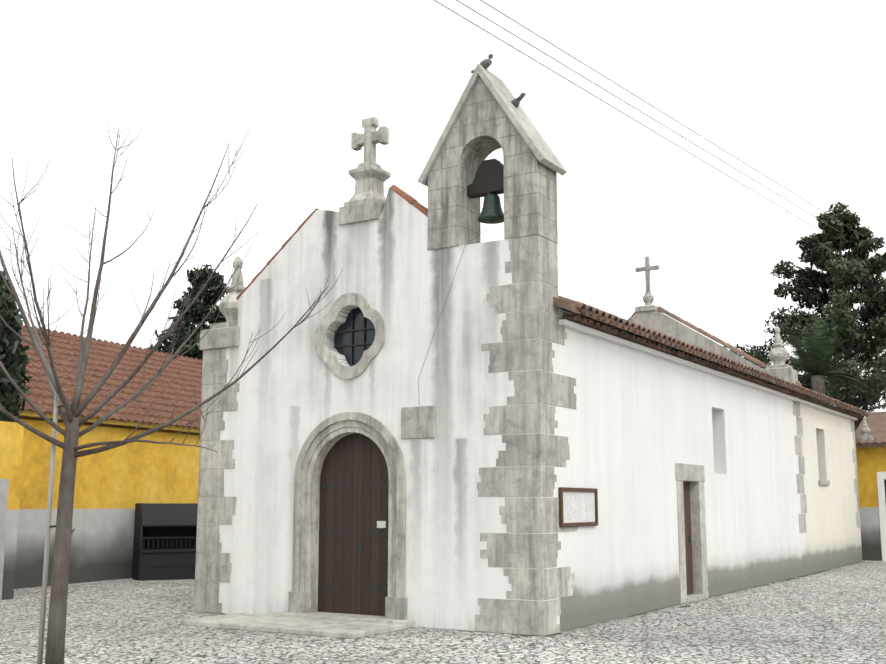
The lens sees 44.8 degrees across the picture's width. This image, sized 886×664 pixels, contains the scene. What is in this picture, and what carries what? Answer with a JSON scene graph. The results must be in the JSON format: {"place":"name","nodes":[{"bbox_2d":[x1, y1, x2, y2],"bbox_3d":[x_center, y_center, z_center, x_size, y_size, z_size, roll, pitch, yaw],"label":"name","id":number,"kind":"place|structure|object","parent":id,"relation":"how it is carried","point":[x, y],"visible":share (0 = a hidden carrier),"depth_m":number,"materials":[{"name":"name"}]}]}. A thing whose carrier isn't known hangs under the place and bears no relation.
{"place":"outdoors","nodes":[
{"label":"outdoors","id":0,"kind":"place"},
{"bbox_2d":[14,416,199,588],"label":"building wall","id":1,"kind":"structure","parent":0,"point":[113,486],"depth_m":24.23,"materials":[{"name":"yellow paint"}]},
{"bbox_2d":[16,408,199,432],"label":"yellow cornice","id":2,"kind":"structure","parent":1,"relation":"attached to","point":[30,413],"depth_m":24.82,"materials":[{"name":"yellow paint"}]},
{"bbox_2d":[19,325,202,434],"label":"roof","id":3,"kind":"structure","parent":1,"relation":"on","point":[102,355],"depth_m":27.78,"materials":[{"name":"orange tile"}]},
{"bbox_2d":[0,560,885,663],"bbox_3d":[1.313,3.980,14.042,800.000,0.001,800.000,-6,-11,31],"label":"ground","id":4,"kind":"structure","parent":0,"point":[835,616],"depth_m":14.01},
{"bbox_2d":[0,479,8,601],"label":"door frame","id":5,"kind":"object","parent":4,"relation":"on","point":[4,485],"visible":1,"depth_m":19.18,"materials":[{"name":"white paint"}]},
{"bbox_2d":[0,421,23,599],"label":"garden wall","id":6,"kind":"structure","parent":4,"relation":"on","point":[11,440],"depth_m":19.67,"materials":[{"name":"yellow paint"}]},
{"bbox_2d":[0,270,33,421],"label":"tree","id":7,"kind":"object","parent":4,"relation":"on","point":[14,361],"visible":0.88,"depth_m":20.42,"materials":[{"name":"green plant"}]},
{"bbox_2d":[37,391,58,663],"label":"tree stake","id":8,"kind":"object","parent":4,"relation":"on","point":[46,553],"visible":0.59,"depth_m":9.82,"materials":[{"name":"grey wood"}]},
{"bbox_2d":[132,503,197,580],"bbox_3d":[-6.233,4.863,25.006,1.750,1.720,0.890,4,-10,-26],"label":"candle stand","id":9,"kind":"object","parent":4,"relation":"on","point":[164,544],"visible":0.65,"depth_m":24.68,"materials":[{"name":"black paint"}]},
{"bbox_2d":[0,117,342,663],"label":"bare tree","id":10,"kind":"object","parent":4,"relation":"on","point":[64,531],"visible":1,"depth_m":9.88,"materials":[{"name":"brown plant"}]},
{"bbox_2d":[147,263,228,359],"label":"conifer","id":11,"kind":"object","parent":4,"relation":"on","point":[205,300],"depth_m":45.30,"materials":[{"name":"green plant"}]},
{"bbox_2d":[180,611,414,638],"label":"step","id":12,"kind":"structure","parent":4,"relation":"on","point":[339,625],"depth_m":14.92,"materials":[{"name":"grey stone"}]},
{"bbox_2d":[195,188,559,635],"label":"facade","id":13,"kind":"structure","parent":4,"relation":"on","point":[294,389],"depth_m":16.01,"materials":[{"name":"paint"}]},
{"bbox_2d":[194,348,238,612],"bbox_3d":[-3.543,2.388,17.546,0.829,4.238,0.412,-6,-11,31],"label":"quoin","id":14,"kind":"object","parent":13,"relation":"attached to","point":[215,568],"visible":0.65,"depth_m":17.39,"materials":[{"name":"stone"}]},
{"bbox_2d":[199,256,245,349],"bbox_3d":[-3.493,-0.491,18.173,0.830,1.635,0.830,-6,-11,31],"label":"pinnacle","id":15,"kind":"object","parent":13,"relation":"on","point":[226,334],"visible":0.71,"depth_m":17.89,"materials":[{"name":"stone"}]},
{"bbox_2d":[237,185,427,299],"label":"verge tiles","id":16,"kind":"object","parent":13,"relation":"attached to","point":[411,200],"visible":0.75,"depth_m":16.35,"materials":[{"name":"ceramic"}]},
{"bbox_2d":[288,412,407,619],"bbox_3d":[-1.343,2.737,16.005,2.090,3.075,0.370,-6,-11,31],"label":"door frame","id":17,"kind":"object","parent":13,"relation":"attached to","point":[324,437],"visible":0.88,"depth_m":16.15,"materials":[{"name":"grey stone"}]},
{"bbox_2d":[318,433,388,615],"bbox_3d":[-1.275,2.897,16.092,1.450,2.785,0.070,-6,-11,31],"label":"door","id":18,"kind":"structure","parent":17,"relation":"in","point":[337,553],"depth_m":16.10,"materials":[{"name":"brown wood"}]},
{"bbox_2d":[376,518,387,529],"bbox_3d":[-0.905,2.833,15.831,0.200,0.170,0.015,-6,-11,31],"label":"door sign","id":19,"kind":"object","parent":18,"relation":"attached to","point":[382,519],"depth_m":15.82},
{"bbox_2d":[314,293,385,378],"bbox_3d":[-1.345,0.075,16.477,1.330,1.330,0.335,-6,-11,31],"label":"window surround","id":20,"kind":"object","parent":13,"relation":"attached to","point":[331,359],"visible":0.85,"depth_m":16.36,"materials":[{"name":"grey stone"}]},
{"bbox_2d":[334,307,374,365],"bbox_3d":[-1.294,0.088,16.558,0.970,0.970,0.020,-6,-11,31],"label":"window","id":21,"kind":"structure","parent":20,"relation":"in","point":[342,338],"depth_m":16.60,"materials":[{"name":"grey glass"}]},
{"bbox_2d":[334,309,374,365],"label":"window bars","id":22,"kind":"object","parent":20,"relation":"in","point":[351,331],"visible":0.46,"depth_m":16.55,"materials":[{"name":"black metal"}]},
{"bbox_2d":[339,117,390,224],"bbox_3d":[-1.155,-2.518,16.913,0.740,1.740,0.600,-6,-11,31],"label":"stone cross","id":23,"kind":"object","parent":13,"relation":"on","point":[370,176],"visible":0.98,"depth_m":16.75,"materials":[{"name":"grey stone"}]},
{"bbox_2d":[401,406,435,438],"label":"stone block","id":24,"kind":"structure","parent":13,"relation":"attached to","point":[418,422],"depth_m":15.47,"materials":[{"name":"stone"}]},
{"bbox_2d":[418,228,486,404],"bbox_3d":[0.120,-0.257,15.485,1.055,2.583,0.259,-2,-9,14],"label":"bell wire","id":25,"kind":"object","parent":13,"relation":"attached to","point":[442,310],"visible":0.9,"depth_m":15.53,"materials":[{"name":"grey metal"}]},
{"bbox_2d":[428,76,557,249],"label":"bell tower","id":26,"kind":"structure","parent":13,"relation":"attached to","point":[482,129],"depth_m":15.64,"materials":[{"name":"grey stone"}]},
{"bbox_2d":[467,158,503,198],"bbox_3d":[0.717,-2.254,15.779,1.000,0.540,0.200,-6,-11,31],"label":"bell yoke","id":27,"kind":"object","parent":26,"relation":"attached to","point":[488,178],"visible":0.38,"depth_m":15.72,"materials":[{"name":"brown wood"}]},
{"bbox_2d":[478,193,503,223],"bbox_3d":[0.717,-1.808,15.707,0.430,0.435,0.423,-6,-11,31],"label":"bell","id":28,"kind":"object","parent":27,"relation":"hanging from","point":[492,212],"visible":0.85,"depth_m":15.60,"materials":[{"name":"green metal"}]},
{"bbox_2d":[418,64,566,186],"bbox_3d":[0.708,-3.064,15.914,2.095,1.671,0.760,-6,-11,31],"label":"tower cap","id":29,"kind":"object","parent":26,"relation":"on","point":[534,140],"visible":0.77,"depth_m":15.66,"materials":[{"name":"stone"}]},
{"bbox_2d":[471,54,492,72],"bbox_3d":[0.592,-3.965,15.927,0.140,0.225,0.490,7,-12,-38],"label":"pigeon","id":30,"kind":"object","parent":29,"relation":"on","point":[485,63],"visible":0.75,"depth_m":15.81,"materials":[{"name":"grey"}]},
{"bbox_2d":[511,93,525,107],"bbox_3d":[1.059,-3.348,15.782,0.140,0.184,0.503,6,-11,-32],"label":"pigeon","id":31,"kind":"object","parent":29,"relation":"on","point":[515,102],"visible":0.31,"depth_m":15.70,"materials":[{"name":"grey"}]},
{"bbox_2d":[475,235,576,635],"bbox_3d":[1.182,1.434,15.224,1.036,5.388,1.178,-6,-11,31],"label":"quoin","id":32,"kind":"object","parent":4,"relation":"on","point":[534,258],"visible":1,"depth_m":14.64,"materials":[{"name":"stone"}]},
{"bbox_2d":[204,561,864,635],"bbox_3d":[4.490,5.650,24.524,6.296,0.001,21.584,-6,-11,31],"label":"moss","id":33,"kind":"object","parent":4,"relation":"on","point":[657,609],"visible":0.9,"depth_m":18.03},
{"bbox_2d":[555,309,806,631],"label":"side wall","id":34,"kind":"structure","parent":4,"relation":"on","point":[634,426],"depth_m":18.18,"materials":[{"name":"paint"}]},
{"bbox_2d":[558,487,597,526],"bbox_3d":[1.931,2.487,15.252,0.050,0.542,1.240,-6,-11,31],"label":"notice frame","id":35,"kind":"object","parent":34,"relation":"attached to","point":[560,497],"visible":0.98,"depth_m":15.08,"materials":[{"name":"brown wood"}]},
{"bbox_2d":[563,491,594,522],"bbox_3d":[1.918,2.488,15.259,0.020,0.430,1.140,-6,-11,31],"label":"backing","id":36,"kind":"object","parent":35,"relation":"in","point":[583,494],"visible":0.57,"depth_m":15.36,"materials":[{"name":"white paper"}]},
{"bbox_2d":[563,494,593,519],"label":"paper notices","id":37,"kind":"object","parent":36,"relation":"attached to","point":[578,507],"visible":0.88,"depth_m":15.23,"materials":[{"name":"white paper"}]},
{"bbox_2d":[675,463,707,603],"bbox_3d":[4.377,3.621,19.396,0.350,2.440,1.540,-6,-11,31],"label":"side door frame","id":38,"kind":"object","parent":34,"relation":"attached to","point":[693,475],"visible":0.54,"depth_m":19.62,"materials":[{"name":"stone"}]},
{"bbox_2d":[683,481,692,594],"bbox_3d":[4.336,3.721,19.405,0.055,2.026,0.872,-6,-11,31],"label":"side door","id":39,"kind":"structure","parent":38,"relation":"in","point":[688,545],"depth_m":19.61,"materials":[{"name":"brown wood"}]},
{"bbox_2d":[559,319,856,420],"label":"eave cornice","id":40,"kind":"structure","parent":34,"relation":"attached to","point":[599,334],"depth_m":19.37,"materials":[{"name":"white paint"}]},
{"bbox_2d":[558,295,868,418],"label":"eave tiles","id":41,"kind":"object","parent":34,"relation":"attached to","point":[606,317],"visible":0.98,"depth_m":19.34,"materials":[{"name":"brown tile"}]},
{"bbox_2d":[800,403,861,573],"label":"side wall","id":42,"kind":"structure","parent":4,"relation":"on","point":[832,537],"depth_m":29.18,"materials":[{"name":"paint"}]},
{"bbox_2d":[818,480,829,484],"bbox_3d":[10.051,4.018,28.598,0.250,0.124,1.110,-6,-11,31],"label":"window sill","id":43,"kind":"structure","parent":42,"relation":"attached to","point":[822,482],"depth_m":28.38,"materials":[{"name":"grey stone"}]},
{"bbox_2d":[793,401,860,532],"bbox_3d":[10.504,3.740,29.433,0.206,3.327,7.556,-6,-11,31],"label":"quoin","id":44,"kind":"object","parent":42,"relation":"attached to","point":[800,475],"visible":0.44,"depth_m":26.68,"materials":[{"name":"stone"}]},
{"bbox_2d":[856,447,885,560],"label":"yellow house","id":45,"kind":"structure","parent":4,"relation":"on","point":[871,462],"depth_m":33.00,"materials":[{"name":"yellow paint"}]},
{"bbox_2d":[855,412,885,447],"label":"roof","id":46,"kind":"structure","parent":45,"relation":"on","point":[876,422],"depth_m":34.27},
{"bbox_2d":[857,416,872,440],"bbox_3d":[13.159,3.038,33.447,0.422,0.831,0.422,-6,-11,31],"label":"pinnacle","id":47,"kind":"object","parent":46,"relation":"on","point":[865,431],"visible":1,"depth_m":33.33,"materials":[{"name":"stone"}]},
{"bbox_2d":[855,437,885,444],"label":"eave tiles","id":48,"kind":"object","parent":46,"relation":"attached to","point":[877,440],"visible":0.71,"depth_m":32.97,"materials":[{"name":"orange tile"}]},
{"bbox_2d":[877,472,885,560],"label":"door frame","id":49,"kind":"object","parent":4,"relation":"on","point":[881,476],"visible":0.9,"depth_m":32.77,"materials":[{"name":"white paint"}]},
{"bbox_2d":[0,0,885,411],"label":"sky","id":50,"kind":"structure","parent":0,"point":[793,90],"materials":[{"name":"white"}]},
{"bbox_2d":[434,0,860,234],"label":"wires","id":51,"kind":"object","parent":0,"point":[622,100],"visible":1,"depth_m":14.74,"materials":[{"name":"grey metal"}]},
{"bbox_2d":[763,379,799,391],"bbox_3d":[8.478,1.389,26.966,0.790,0.320,0.750,-6,-11,31],"label":"pinnacle base","id":52,"kind":"object","parent":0,"point":[792,380],"visible":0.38,"depth_m":26.55,"materials":[{"name":"grey stone"}]},
{"bbox_2d":[723,202,885,544],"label":"conifer","id":53,"kind":"object","parent":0,"point":[822,247],"depth_m":41.32,"materials":[{"name":"green plant"}]},
{"bbox_2d":[784,316,878,402],"bbox_3d":[12.768,3.517,36.341,3.807,7.977,3.527,-6,-11,31],"label":"palm","id":54,"kind":"object","parent":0,"point":[815,360],"depth_m":36.28,"materials":[{"name":"green plant"}]},
{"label":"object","id":55,"kind":"object","parent":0,"visible":0},
{"bbox_2d":[553,297,863,415],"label":"roof","id":56,"kind":"structure","parent":55,"relation":"on","point":[566,305],"depth_m":17.70,"materials":[{"name":"ceramic"}]},
{"bbox_2d":[629,310,799,404],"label":"gable wall","id":57,"kind":"structure","parent":55,"relation":"on","point":[657,321],"depth_m":28.29,"materials":[{"name":"paint"}]},
{"bbox_2d":[635,256,661,312],"bbox_3d":[5.574,-1.293,29.194,0.660,1.540,0.560,-6,-11,31],"label":"roof cross","id":58,"kind":"object","parent":57,"relation":"on","point":[648,298],"visible":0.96,"depth_m":29.10,"materials":[{"name":"stone"}]},
{"bbox_2d":[628,306,802,385],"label":"nave gable tiles","id":59,"kind":"object","parent":57,"relation":"on","point":[714,338],"visible":0.46,"depth_m":27.96,"materials":[{"name":"grey stone"}]},
{"bbox_2d":[761,326,797,380],"bbox_3d":[8.471,0.536,27.100,0.714,1.407,0.714,-6,-11,31],"label":"pinnacle","id":60,"kind":"object","parent":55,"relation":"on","point":[778,358],"visible":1,"depth_m":26.89,"materials":[{"name":"stone"}]}
]}

